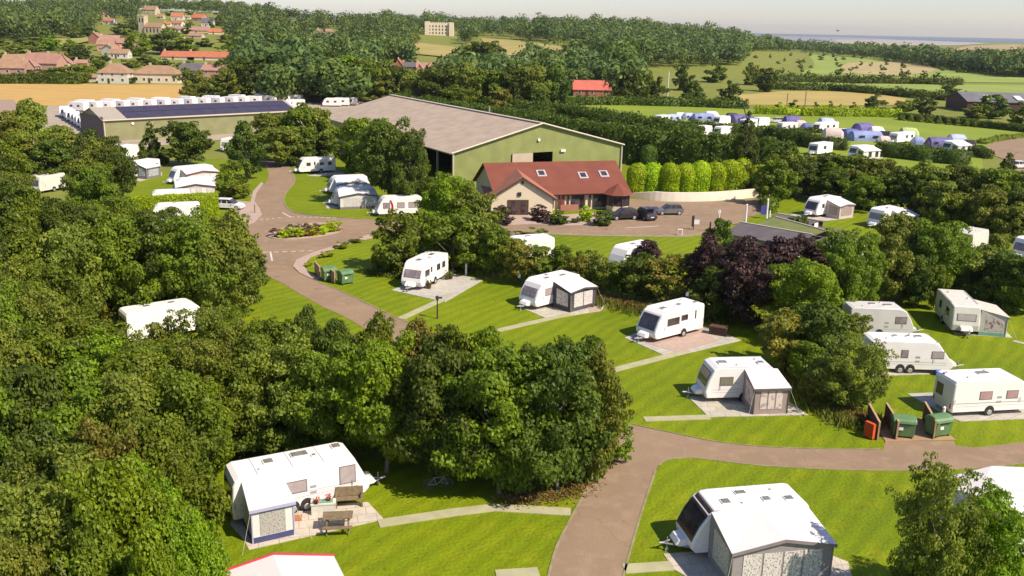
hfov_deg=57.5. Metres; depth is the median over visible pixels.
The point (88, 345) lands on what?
tree
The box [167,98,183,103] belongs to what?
stored caravan
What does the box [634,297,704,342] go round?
caravan
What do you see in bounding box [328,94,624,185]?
barn
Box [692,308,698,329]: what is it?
door
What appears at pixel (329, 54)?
tree
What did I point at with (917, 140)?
tent
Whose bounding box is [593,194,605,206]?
window
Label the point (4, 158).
tree
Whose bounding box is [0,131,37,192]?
tree
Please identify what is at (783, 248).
tree
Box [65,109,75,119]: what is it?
stored caravan
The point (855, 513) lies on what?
campsite lawn
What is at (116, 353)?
tree
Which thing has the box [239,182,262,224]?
pavement
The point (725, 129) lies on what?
caravan
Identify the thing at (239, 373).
tree
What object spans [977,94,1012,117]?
tree
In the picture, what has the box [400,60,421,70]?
house
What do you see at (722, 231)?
tree
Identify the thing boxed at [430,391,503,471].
tree
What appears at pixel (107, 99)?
stored caravan
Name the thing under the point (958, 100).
farm shed
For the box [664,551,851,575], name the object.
caravan pitch
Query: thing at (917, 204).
tree
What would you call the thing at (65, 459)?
tree
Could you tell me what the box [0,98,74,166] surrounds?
tree
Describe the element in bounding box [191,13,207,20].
house
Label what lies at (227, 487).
rear window
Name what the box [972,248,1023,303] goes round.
tree
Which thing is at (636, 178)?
clipped conifer
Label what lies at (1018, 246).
front window
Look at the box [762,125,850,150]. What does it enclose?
field hedge
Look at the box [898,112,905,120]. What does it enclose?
conifer
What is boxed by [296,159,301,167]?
front window
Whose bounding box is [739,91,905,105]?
stubble field
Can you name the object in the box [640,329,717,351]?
caravan pitch
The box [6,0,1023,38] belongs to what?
sky
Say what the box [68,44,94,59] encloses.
tree
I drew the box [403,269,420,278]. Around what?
front window
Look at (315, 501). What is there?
flower pot
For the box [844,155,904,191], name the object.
tree
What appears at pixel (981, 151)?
field hedge
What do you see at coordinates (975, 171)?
tree
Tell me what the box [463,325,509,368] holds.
tree
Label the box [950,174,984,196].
tree
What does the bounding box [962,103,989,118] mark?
tree
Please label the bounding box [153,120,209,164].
tree
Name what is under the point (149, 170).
awning
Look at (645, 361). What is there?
garden path
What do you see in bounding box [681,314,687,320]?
side window
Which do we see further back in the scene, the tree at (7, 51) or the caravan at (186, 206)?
the tree at (7, 51)
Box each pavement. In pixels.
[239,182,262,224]
[293,235,372,279]
[500,213,607,225]
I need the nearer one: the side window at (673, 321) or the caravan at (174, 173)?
the side window at (673, 321)
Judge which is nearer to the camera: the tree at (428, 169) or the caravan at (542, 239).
the caravan at (542, 239)
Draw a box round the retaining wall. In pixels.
[630,189,761,201]
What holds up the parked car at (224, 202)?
on the campsite lawn at (855, 513)
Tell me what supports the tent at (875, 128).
on the camping field at (925, 130)
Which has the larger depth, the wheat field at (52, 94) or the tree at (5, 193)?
the wheat field at (52, 94)
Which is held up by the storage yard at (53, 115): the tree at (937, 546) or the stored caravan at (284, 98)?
the stored caravan at (284, 98)
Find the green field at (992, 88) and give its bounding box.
[800,82,1023,92]
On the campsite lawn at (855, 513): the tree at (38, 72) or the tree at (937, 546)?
the tree at (937, 546)
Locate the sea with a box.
[750,33,1023,42]
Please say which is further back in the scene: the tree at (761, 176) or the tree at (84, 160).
the tree at (761, 176)
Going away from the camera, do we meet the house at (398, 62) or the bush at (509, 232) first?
the bush at (509, 232)
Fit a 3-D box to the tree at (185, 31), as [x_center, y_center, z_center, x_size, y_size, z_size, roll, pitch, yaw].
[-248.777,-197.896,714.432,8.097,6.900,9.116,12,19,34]
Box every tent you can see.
[668,114,680,120]
[681,113,692,119]
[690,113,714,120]
[705,111,718,115]
[730,114,744,122]
[781,115,801,121]
[795,120,805,126]
[800,123,812,127]
[817,117,834,121]
[821,127,843,137]
[843,128,858,137]
[847,130,882,141]
[851,123,873,130]
[868,126,884,130]
[875,136,895,142]
[898,127,918,136]
[910,136,924,143]
[926,137,949,146]
[947,134,966,139]
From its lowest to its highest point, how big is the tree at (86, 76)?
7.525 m
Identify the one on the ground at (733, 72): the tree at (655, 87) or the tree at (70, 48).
the tree at (70, 48)
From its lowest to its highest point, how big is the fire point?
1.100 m
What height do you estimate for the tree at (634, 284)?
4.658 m
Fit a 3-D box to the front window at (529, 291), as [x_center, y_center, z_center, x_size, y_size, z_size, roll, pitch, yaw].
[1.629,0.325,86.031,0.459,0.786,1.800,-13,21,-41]
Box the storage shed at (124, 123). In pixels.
[78,100,297,140]
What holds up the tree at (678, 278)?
on the campsite lawn at (855, 513)
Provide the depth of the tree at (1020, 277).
86.80 m
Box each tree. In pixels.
[0,38,15,47]
[0,47,13,56]
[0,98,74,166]
[0,110,40,173]
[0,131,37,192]
[0,154,11,173]
[0,170,36,205]
[0,177,22,231]
[0,184,64,232]
[0,211,64,287]
[0,230,18,263]
[0,260,53,332]
[0,276,40,332]
[0,317,46,376]
[0,326,53,369]
[0,354,34,465]
[0,361,78,481]
[0,417,102,520]
[0,434,51,558]
[0,478,123,575]
[0,533,57,575]
[1,43,28,53]
[6,261,106,336]
[10,287,84,338]
[10,320,93,378]
[12,37,30,44]
[16,40,45,51]
[18,69,48,74]
[19,126,82,173]
[22,137,74,177]
[23,219,112,318]
[26,442,119,558]
[27,357,134,456]
[29,196,94,246]
[32,338,116,391]
[36,34,61,43]
[40,38,61,50]
[47,67,67,75]
[48,453,179,575]
[51,512,129,575]
[54,326,146,410]
[57,39,79,50]
[57,195,137,256]
[58,136,118,199]
[60,308,132,353]
[61,29,85,37]
[63,128,138,202]
[64,44,82,57]
[64,65,91,82]
[65,162,121,227]
[66,353,185,461]
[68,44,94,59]
[74,414,174,489]
[75,236,128,322]
[78,26,99,35]
[79,66,99,73]
[80,210,172,319]
[90,56,106,63]
[90,59,106,69]
[91,182,138,221]
[91,213,130,240]
[91,344,149,379]
[96,333,188,412]
[100,53,110,60]
[109,23,131,34]
[112,329,151,345]
[112,452,191,534]
[114,145,136,193]
[116,418,231,528]
[117,209,189,304]
[118,523,179,575]
[120,28,130,35]
[121,31,154,56]
[121,59,140,67]
[123,480,231,575]
[128,74,136,82]
[129,56,160,64]
[129,367,234,501]
[135,205,239,307]
[137,121,169,164]
[138,315,201,345]
[140,58,160,65]
[140,337,246,418]
[143,206,183,225]
[149,32,177,51]
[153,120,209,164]
[154,338,207,370]
[158,58,172,65]
[158,508,230,575]
[160,27,180,37]
[162,300,242,360]
[171,62,181,68]
[172,34,192,43]
[172,70,209,96]
[173,38,199,50]
[179,380,234,474]
[180,25,192,33]
[180,208,270,311]
[184,9,194,14]
[185,20,194,25]
[187,214,218,259]
[195,38,214,46]
[195,132,215,148]
[197,79,227,96]
[200,342,278,459]
[202,298,252,340]
[206,67,240,95]
[208,19,214,27]
[209,12,225,25]
[209,316,261,361]
[212,59,229,65]
[213,40,239,51]
[216,35,231,42]
[220,324,341,454]
[223,120,269,178]
[223,376,278,451]
[225,35,237,45]
[225,56,269,95]
[229,235,269,290]
[229,315,293,365]
[247,51,281,81]
[249,112,287,159]
[254,127,308,165]
[263,372,314,439]
[266,339,389,451]
[274,304,326,375]
[279,102,322,156]
[284,136,314,163]
[298,107,337,154]
[304,382,376,447]
[307,317,354,367]
[309,127,334,155]
[314,49,337,96]
[325,327,430,472]
[327,120,356,171]
[333,55,356,92]
[340,117,391,173]
[347,116,426,194]
[349,132,389,183]
[351,58,395,100]
[352,310,400,355]
[368,79,397,99]
[368,209,426,274]
[370,372,436,463]
[378,65,411,95]
[382,317,439,371]
[383,333,505,482]
[390,128,430,198]
[393,164,433,194]
[398,67,443,98]
[409,208,452,251]
[413,171,480,228]
[418,323,477,387]
[419,63,463,99]
[419,177,449,200]
[421,208,483,271]
[427,340,561,493]
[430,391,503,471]
[434,228,458,264]
[437,84,482,104]
[443,184,509,227]
[444,62,494,97]
[452,221,483,270]
[462,40,504,56]
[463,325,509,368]
[467,223,526,275]
[469,217,495,268]
[471,68,510,99]
[488,89,512,107]
[492,65,542,99]
[495,239,544,283]
[497,47,506,54]
[499,334,613,490]
[501,238,531,274]
[504,341,561,440]
[513,61,552,101]
[526,244,559,276]
[530,87,551,101]
[539,63,572,103]
[544,243,581,272]
[548,335,593,445]
[560,336,635,476]
[563,384,610,443]
[569,254,602,281]
[576,249,598,272]
[581,254,621,291]
[587,41,614,54]
[595,409,634,461]
[605,257,639,295]
[611,68,639,97]
[618,52,633,65]
[618,251,665,299]
[631,239,661,272]
[633,68,658,97]
[640,253,693,302]
[648,76,669,98]
[672,63,695,90]
[680,80,707,99]
[683,232,724,292]
[688,263,736,318]
[701,62,727,82]
[701,218,733,257]
[708,235,784,326]
[716,80,743,100]
[729,101,760,188]
[742,62,765,84]
[746,235,800,297]
[751,159,804,201]
[752,67,782,91]
[752,165,773,192]
[754,307,811,369]
[763,153,789,166]
[767,258,849,340]
[771,150,817,194]
[777,233,814,265]
[785,160,819,197]
[787,100,799,107]
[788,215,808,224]
[790,299,860,356]
[795,152,841,188]
[797,348,857,404]
[804,244,833,269]
[807,167,861,198]
[811,330,899,405]
[814,227,860,288]
[815,160,844,190]
[820,236,871,314]
[834,68,843,74]
[834,154,873,192]
[835,172,896,210]
[841,231,890,300]
[842,312,873,336]
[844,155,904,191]
[856,348,892,403]
[864,93,889,109]
[868,168,900,205]
[873,210,917,249]
[876,233,924,301]
[877,168,924,206]
[884,450,1003,575]
[892,100,913,111]
[893,174,928,209]
[893,247,921,298]
[895,217,982,286]
[897,227,936,258]
[898,159,955,200]
[904,254,938,306]
[906,96,923,109]
[907,218,919,232]
[912,185,935,222]
[914,97,937,114]
[915,180,968,224]
[924,265,952,308]
[928,172,961,190]
[929,190,965,220]
[939,84,961,93]
[944,163,973,192]
[945,233,980,287]
[948,482,1023,575]
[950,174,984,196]
[953,247,1001,292]
[958,165,1008,195]
[959,66,967,72]
[959,197,993,227]
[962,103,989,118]
[963,183,1013,233]
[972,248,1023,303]
[976,233,1015,253]
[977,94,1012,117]
[978,167,1023,207]
[978,178,1009,207]
[981,265,999,280]
[985,201,1023,241]
[998,152,1017,179]
[998,182,1023,204]
[1003,190,1023,234]
[1004,101,1023,123]
[1011,257,1023,309]
[1017,175,1023,191]
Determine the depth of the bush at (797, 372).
68.08 m
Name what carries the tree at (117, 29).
on the ground at (733, 72)
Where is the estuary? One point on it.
(795, 38)
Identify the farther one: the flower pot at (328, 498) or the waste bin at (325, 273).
the waste bin at (325, 273)
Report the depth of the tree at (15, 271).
65.13 m
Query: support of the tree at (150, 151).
on the ground at (733, 72)
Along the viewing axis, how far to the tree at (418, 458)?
54.44 m
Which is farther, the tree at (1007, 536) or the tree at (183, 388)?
the tree at (183, 388)
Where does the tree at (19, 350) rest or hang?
on the campsite lawn at (855, 513)
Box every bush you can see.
[213,169,237,196]
[220,159,247,183]
[222,183,251,197]
[268,228,283,236]
[276,230,288,237]
[285,224,300,232]
[285,231,299,237]
[290,228,304,236]
[297,222,312,229]
[299,228,314,236]
[306,229,318,235]
[318,251,333,257]
[319,220,332,226]
[319,225,329,233]
[320,225,336,231]
[326,225,342,230]
[331,219,341,227]
[333,241,348,247]
[348,237,363,242]
[493,205,517,224]
[507,231,523,235]
[519,226,548,234]
[527,204,550,221]
[548,210,571,224]
[571,216,581,222]
[579,205,593,221]
[592,210,614,225]
[757,192,780,213]
[786,340,825,381]
[888,535,931,575]
[949,268,975,295]
[974,271,999,305]
[994,275,1023,313]
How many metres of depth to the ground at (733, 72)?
562.66 m
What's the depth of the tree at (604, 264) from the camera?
90.50 m
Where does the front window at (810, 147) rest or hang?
in the caravan at (821, 147)
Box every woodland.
[0,0,423,53]
[218,27,653,98]
[415,10,751,63]
[741,30,1023,75]
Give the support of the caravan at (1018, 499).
on the campsite lawn at (855, 513)
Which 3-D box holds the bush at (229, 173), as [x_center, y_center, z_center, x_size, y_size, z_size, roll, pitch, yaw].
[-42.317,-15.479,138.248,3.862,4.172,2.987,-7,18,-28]
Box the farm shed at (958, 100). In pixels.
[945,91,1023,110]
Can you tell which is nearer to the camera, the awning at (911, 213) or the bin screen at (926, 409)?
the bin screen at (926, 409)
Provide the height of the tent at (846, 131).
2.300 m
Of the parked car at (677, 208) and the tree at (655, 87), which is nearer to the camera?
the parked car at (677, 208)
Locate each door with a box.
[512,153,532,161]
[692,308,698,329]
[864,423,871,436]
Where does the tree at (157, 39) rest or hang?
on the ground at (733, 72)
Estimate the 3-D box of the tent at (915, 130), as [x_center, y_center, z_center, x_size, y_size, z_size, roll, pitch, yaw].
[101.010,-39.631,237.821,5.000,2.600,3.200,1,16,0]
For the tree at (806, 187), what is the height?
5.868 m
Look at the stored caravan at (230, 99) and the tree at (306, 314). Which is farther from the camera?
the stored caravan at (230, 99)
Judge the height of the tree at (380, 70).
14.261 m
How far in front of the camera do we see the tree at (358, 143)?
148.93 m
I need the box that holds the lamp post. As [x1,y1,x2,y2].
[435,295,441,318]
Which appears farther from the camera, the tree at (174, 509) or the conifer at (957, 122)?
the conifer at (957, 122)
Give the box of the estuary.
[760,36,895,42]
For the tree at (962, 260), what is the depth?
93.68 m
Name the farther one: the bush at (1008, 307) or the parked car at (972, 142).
the parked car at (972, 142)
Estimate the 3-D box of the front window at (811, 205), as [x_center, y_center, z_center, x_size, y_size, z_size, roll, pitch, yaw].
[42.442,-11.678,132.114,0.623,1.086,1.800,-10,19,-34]
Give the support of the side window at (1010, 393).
in the caravan at (988, 391)
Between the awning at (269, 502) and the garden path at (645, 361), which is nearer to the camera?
the awning at (269, 502)
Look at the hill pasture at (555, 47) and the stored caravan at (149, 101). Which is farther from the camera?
the hill pasture at (555, 47)
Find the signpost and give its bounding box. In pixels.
[691,215,699,229]
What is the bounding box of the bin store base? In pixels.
[879,418,955,441]
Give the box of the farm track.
[0,99,16,114]
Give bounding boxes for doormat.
[294,514,301,520]
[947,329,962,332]
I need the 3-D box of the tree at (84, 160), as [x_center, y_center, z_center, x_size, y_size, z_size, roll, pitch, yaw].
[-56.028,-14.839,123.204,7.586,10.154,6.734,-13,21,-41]
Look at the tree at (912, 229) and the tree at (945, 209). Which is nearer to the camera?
the tree at (912, 229)
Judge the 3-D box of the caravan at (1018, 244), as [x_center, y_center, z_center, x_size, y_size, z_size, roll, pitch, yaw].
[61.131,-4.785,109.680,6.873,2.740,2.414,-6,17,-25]
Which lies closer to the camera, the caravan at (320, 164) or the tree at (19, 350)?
the tree at (19, 350)
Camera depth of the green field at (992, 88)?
476.53 m
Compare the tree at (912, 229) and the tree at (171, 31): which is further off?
the tree at (171, 31)
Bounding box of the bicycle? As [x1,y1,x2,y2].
[422,475,452,489]
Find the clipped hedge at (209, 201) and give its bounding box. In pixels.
[131,192,219,218]
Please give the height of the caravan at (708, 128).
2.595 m
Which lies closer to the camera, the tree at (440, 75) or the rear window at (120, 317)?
the rear window at (120, 317)
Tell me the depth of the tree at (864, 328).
76.61 m
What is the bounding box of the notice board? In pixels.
[678,229,682,234]
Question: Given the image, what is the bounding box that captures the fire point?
[863,420,876,439]
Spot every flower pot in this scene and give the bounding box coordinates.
[312,496,319,503]
[323,493,332,500]
[424,280,432,288]
[444,270,450,279]
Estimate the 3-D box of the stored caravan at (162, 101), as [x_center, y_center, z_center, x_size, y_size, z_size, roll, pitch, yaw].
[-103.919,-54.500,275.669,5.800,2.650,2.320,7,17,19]
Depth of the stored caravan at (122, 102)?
266.79 m
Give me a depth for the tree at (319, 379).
53.14 m
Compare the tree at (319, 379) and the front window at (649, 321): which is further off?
the front window at (649, 321)
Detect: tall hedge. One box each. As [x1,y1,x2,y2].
[387,91,799,165]
[402,91,705,132]
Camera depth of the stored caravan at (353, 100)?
296.92 m
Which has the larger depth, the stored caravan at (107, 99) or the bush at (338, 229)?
the stored caravan at (107, 99)
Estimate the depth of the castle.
868.16 m
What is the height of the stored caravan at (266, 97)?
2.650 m
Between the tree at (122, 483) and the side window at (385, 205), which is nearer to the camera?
the tree at (122, 483)
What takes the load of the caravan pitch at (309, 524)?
on the campsite lawn at (855, 513)
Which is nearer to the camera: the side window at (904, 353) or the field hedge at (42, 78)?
the side window at (904, 353)
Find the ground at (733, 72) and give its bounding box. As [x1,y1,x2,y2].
[0,9,1023,214]
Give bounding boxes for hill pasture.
[55,35,87,45]
[413,42,457,55]
[481,38,529,56]
[522,42,589,56]
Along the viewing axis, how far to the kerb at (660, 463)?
55.89 m
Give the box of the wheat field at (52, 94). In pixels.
[0,84,182,105]
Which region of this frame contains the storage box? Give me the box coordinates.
[709,324,728,336]
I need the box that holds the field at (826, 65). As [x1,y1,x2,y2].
[802,52,1023,82]
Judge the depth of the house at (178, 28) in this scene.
726.73 m
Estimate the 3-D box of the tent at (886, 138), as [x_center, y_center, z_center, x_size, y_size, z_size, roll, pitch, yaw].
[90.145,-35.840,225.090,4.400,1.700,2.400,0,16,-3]
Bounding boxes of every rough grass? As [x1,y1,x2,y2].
[360,263,463,278]
[491,472,606,509]
[581,460,612,483]
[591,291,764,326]
[596,291,656,312]
[774,365,887,429]
[786,377,875,432]
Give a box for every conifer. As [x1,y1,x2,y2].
[626,162,646,192]
[639,144,657,164]
[644,162,662,191]
[659,161,680,191]
[678,163,695,191]
[692,160,710,191]
[709,161,726,191]
[721,159,742,190]
[736,158,752,189]
[748,163,758,188]
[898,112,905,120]
[907,113,914,121]
[915,114,924,121]
[925,115,933,122]
[935,116,942,123]
[944,117,951,124]
[954,118,961,125]
[962,119,970,126]
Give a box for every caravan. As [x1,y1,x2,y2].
[31,172,64,192]
[59,106,68,116]
[63,107,72,118]
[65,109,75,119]
[67,101,88,110]
[69,111,79,121]
[72,113,79,123]
[75,99,94,101]
[75,115,79,125]
[83,101,102,107]
[100,98,119,100]
[101,100,115,106]
[111,100,129,105]
[118,298,199,338]
[121,143,138,158]
[126,98,144,99]
[129,100,142,105]
[134,158,159,176]
[139,99,156,104]
[150,188,189,195]
[151,97,168,98]
[151,201,199,219]
[155,98,170,104]
[165,164,212,184]
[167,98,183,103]
[172,176,211,188]
[178,96,195,98]
[180,98,197,103]
[196,97,210,102]
[202,95,219,97]
[207,97,224,102]
[220,136,234,152]
[224,96,237,101]
[224,442,385,522]
[228,94,245,96]
[232,96,248,101]
[249,96,262,100]
[260,95,276,100]
[278,95,289,100]
[288,99,304,107]
[290,94,302,98]
[293,156,335,173]
[319,174,367,193]
[322,98,341,106]
[323,185,373,205]
[335,97,349,105]
[350,97,357,104]
[366,194,421,215]
[401,251,448,291]
[510,233,554,256]
[516,270,579,310]
[609,239,657,262]
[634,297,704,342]
[655,114,669,119]
[658,483,808,555]
[682,356,771,401]
[699,125,712,134]
[713,115,730,123]
[713,125,732,135]
[739,118,757,126]
[754,117,769,126]
[776,122,797,128]
[803,194,841,214]
[808,141,832,155]
[813,121,838,129]
[842,301,922,332]
[848,144,873,155]
[858,332,963,372]
[867,205,902,228]
[889,131,914,143]
[932,368,1023,415]
[933,466,1023,529]
[934,289,980,337]
[942,140,965,148]
[961,226,988,246]
[986,490,1023,554]
[1011,235,1023,256]
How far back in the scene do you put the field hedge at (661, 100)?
319.59 m
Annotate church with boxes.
[137,14,165,33]
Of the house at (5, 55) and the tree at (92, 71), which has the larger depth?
the house at (5, 55)
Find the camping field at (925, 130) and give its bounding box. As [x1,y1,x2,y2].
[578,105,1023,178]
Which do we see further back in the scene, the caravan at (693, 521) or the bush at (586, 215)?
the bush at (586, 215)
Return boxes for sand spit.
[834,40,987,45]
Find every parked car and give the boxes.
[218,197,245,209]
[608,207,638,220]
[637,206,658,220]
[656,203,683,214]
[770,117,782,122]
[880,131,890,135]
[963,139,976,144]
[1009,160,1023,168]
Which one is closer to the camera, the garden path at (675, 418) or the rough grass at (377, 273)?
the garden path at (675, 418)
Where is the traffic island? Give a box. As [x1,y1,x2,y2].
[268,223,341,239]
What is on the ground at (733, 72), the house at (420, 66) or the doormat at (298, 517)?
the house at (420, 66)
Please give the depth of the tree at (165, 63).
471.38 m
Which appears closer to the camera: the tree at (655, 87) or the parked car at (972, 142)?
the parked car at (972, 142)
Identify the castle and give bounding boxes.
[425,21,453,35]
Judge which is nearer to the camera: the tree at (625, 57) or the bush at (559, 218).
the bush at (559, 218)
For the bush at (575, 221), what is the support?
on the campsite lawn at (855, 513)
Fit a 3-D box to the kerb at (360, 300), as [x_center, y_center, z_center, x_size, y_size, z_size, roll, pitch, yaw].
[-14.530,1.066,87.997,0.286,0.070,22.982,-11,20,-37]
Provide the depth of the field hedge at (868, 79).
498.80 m
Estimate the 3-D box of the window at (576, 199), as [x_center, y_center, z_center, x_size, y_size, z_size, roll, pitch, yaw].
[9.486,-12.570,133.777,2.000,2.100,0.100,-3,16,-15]
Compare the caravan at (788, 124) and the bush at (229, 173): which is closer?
the bush at (229, 173)
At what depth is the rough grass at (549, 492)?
51.76 m
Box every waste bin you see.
[320,266,336,281]
[336,268,353,284]
[890,413,916,438]
[925,412,954,437]
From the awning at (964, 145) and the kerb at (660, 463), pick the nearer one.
the kerb at (660, 463)
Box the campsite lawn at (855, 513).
[59,157,1023,575]
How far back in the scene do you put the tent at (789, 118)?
260.47 m
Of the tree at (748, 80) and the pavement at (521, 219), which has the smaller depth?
the pavement at (521, 219)
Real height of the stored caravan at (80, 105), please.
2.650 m
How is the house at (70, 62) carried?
on the ground at (733, 72)
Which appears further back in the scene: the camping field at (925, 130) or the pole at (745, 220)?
the camping field at (925, 130)
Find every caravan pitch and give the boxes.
[230,502,382,549]
[308,170,345,175]
[326,204,338,207]
[392,273,482,301]
[521,303,604,317]
[588,306,600,312]
[625,326,740,355]
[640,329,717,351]
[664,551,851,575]
[689,396,807,416]
[790,214,852,220]
[882,369,932,375]
[907,392,1023,421]
[944,325,1011,337]
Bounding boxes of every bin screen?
[314,261,320,278]
[330,269,335,283]
[867,403,880,440]
[884,402,899,439]
[922,401,937,438]
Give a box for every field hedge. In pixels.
[0,71,82,83]
[558,93,749,108]
[668,118,766,138]
[753,71,965,84]
[753,104,902,117]
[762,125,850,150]
[772,125,822,132]
[774,79,967,100]
[874,139,972,165]
[897,112,1023,131]
[970,144,994,158]
[975,132,1023,143]
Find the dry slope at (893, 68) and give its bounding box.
[838,62,937,75]
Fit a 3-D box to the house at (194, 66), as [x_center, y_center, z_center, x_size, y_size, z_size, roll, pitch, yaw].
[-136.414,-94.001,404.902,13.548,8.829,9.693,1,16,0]
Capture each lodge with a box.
[731,221,823,263]
[758,216,832,237]
[766,213,827,226]
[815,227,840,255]
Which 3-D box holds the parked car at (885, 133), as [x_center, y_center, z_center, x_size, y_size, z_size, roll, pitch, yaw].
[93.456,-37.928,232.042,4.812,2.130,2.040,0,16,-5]
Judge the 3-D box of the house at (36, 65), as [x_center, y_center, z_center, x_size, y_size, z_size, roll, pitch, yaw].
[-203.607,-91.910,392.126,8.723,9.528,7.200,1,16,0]
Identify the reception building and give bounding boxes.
[472,160,632,214]
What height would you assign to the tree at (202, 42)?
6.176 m
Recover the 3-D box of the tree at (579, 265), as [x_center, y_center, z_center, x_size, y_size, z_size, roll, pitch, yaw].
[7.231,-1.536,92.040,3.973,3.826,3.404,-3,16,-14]
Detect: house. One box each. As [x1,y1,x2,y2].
[0,59,34,74]
[1,52,25,59]
[22,58,40,73]
[24,50,67,70]
[63,55,75,65]
[73,57,89,65]
[85,74,97,81]
[87,31,100,43]
[96,38,116,50]
[96,61,134,83]
[99,33,120,39]
[101,43,118,54]
[102,10,115,17]
[103,17,116,24]
[108,47,132,58]
[113,36,130,46]
[133,63,184,83]
[142,5,159,14]
[156,13,165,18]
[160,49,193,59]
[163,20,171,26]
[170,12,184,19]
[171,19,184,26]
[173,25,185,32]
[178,61,212,70]
[186,49,228,60]
[187,31,205,38]
[189,25,208,32]
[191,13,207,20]
[200,17,214,26]
[200,62,225,80]
[208,27,223,34]
[316,27,333,34]
[393,57,402,67]
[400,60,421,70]
[416,61,437,69]
[416,62,423,72]
[571,80,611,96]
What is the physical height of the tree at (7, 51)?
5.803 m
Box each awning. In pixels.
[137,161,160,178]
[174,179,215,193]
[180,166,219,182]
[224,553,343,575]
[241,475,295,554]
[335,177,369,188]
[338,189,378,209]
[553,276,597,311]
[707,504,844,575]
[742,368,800,419]
[825,198,855,218]
[857,146,881,158]
[892,208,919,226]
[951,141,972,150]
[974,299,1016,338]
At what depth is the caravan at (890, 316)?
79.67 m
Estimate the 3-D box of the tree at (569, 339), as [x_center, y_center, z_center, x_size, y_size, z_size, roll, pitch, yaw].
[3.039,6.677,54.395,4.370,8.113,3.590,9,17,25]
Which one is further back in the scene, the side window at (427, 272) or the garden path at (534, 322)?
the side window at (427, 272)
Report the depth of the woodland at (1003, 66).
797.29 m
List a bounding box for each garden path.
[377,504,570,527]
[399,299,444,318]
[480,312,574,332]
[495,567,539,575]
[614,350,690,371]
[622,561,674,573]
[643,415,710,421]
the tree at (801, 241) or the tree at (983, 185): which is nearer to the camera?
the tree at (801, 241)
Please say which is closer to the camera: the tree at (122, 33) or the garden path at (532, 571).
the garden path at (532, 571)
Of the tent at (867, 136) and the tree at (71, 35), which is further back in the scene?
the tree at (71, 35)
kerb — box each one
[283,169,373,218]
[302,274,408,322]
[512,232,703,236]
[547,479,591,575]
[622,470,656,575]
[632,424,879,449]
[658,457,1023,470]
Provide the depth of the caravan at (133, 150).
173.08 m
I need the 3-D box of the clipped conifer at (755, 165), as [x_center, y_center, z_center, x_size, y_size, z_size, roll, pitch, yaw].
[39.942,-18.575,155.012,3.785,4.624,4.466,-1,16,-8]
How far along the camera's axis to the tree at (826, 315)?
69.53 m
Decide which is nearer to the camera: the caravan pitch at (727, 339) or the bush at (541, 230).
the caravan pitch at (727, 339)
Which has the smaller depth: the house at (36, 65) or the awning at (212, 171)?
the awning at (212, 171)
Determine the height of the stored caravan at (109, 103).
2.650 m
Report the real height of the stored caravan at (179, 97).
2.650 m
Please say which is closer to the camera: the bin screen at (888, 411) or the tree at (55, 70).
the bin screen at (888, 411)
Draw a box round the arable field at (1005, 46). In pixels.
[957,44,1023,50]
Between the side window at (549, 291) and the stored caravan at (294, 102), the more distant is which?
the stored caravan at (294, 102)
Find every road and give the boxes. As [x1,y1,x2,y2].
[246,160,1023,575]
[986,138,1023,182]
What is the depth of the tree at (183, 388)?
48.37 m
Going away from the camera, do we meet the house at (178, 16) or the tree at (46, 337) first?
the tree at (46, 337)
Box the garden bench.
[335,485,362,508]
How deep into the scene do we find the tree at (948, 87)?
416.60 m
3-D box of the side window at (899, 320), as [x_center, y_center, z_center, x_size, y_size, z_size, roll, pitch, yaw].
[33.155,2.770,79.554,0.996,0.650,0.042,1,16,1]
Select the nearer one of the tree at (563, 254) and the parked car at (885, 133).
the tree at (563, 254)
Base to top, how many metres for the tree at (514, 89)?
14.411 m
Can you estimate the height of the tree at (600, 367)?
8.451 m
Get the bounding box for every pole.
[744,204,747,221]
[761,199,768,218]
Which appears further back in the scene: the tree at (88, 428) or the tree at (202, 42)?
the tree at (202, 42)
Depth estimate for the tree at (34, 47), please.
548.46 m
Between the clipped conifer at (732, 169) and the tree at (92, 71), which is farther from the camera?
the tree at (92, 71)
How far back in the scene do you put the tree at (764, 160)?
157.17 m
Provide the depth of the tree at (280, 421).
55.47 m
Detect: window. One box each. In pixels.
[31,180,37,186]
[119,315,125,330]
[169,170,174,176]
[224,473,231,506]
[286,479,306,493]
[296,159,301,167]
[339,464,355,484]
[383,203,389,208]
[397,202,404,207]
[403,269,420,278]
[408,202,417,207]
[425,269,429,276]
[521,285,537,297]
[545,287,552,295]
[571,195,583,207]
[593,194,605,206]
[607,195,628,206]
[638,311,659,331]
[667,316,679,326]
[677,492,713,541]
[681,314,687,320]
[697,364,710,385]
[719,377,733,385]
[805,201,818,209]
[809,145,816,150]
[849,148,856,152]
[869,212,880,219]
[895,317,907,323]
[901,350,908,357]
[931,351,944,358]
[936,380,943,395]
[945,305,949,315]
[957,313,976,321]
[979,391,992,399]
[1006,390,1018,398]
[1013,242,1023,250]
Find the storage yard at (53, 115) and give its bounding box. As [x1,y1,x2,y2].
[33,97,366,147]
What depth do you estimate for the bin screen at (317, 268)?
95.73 m
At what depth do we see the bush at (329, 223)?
117.60 m

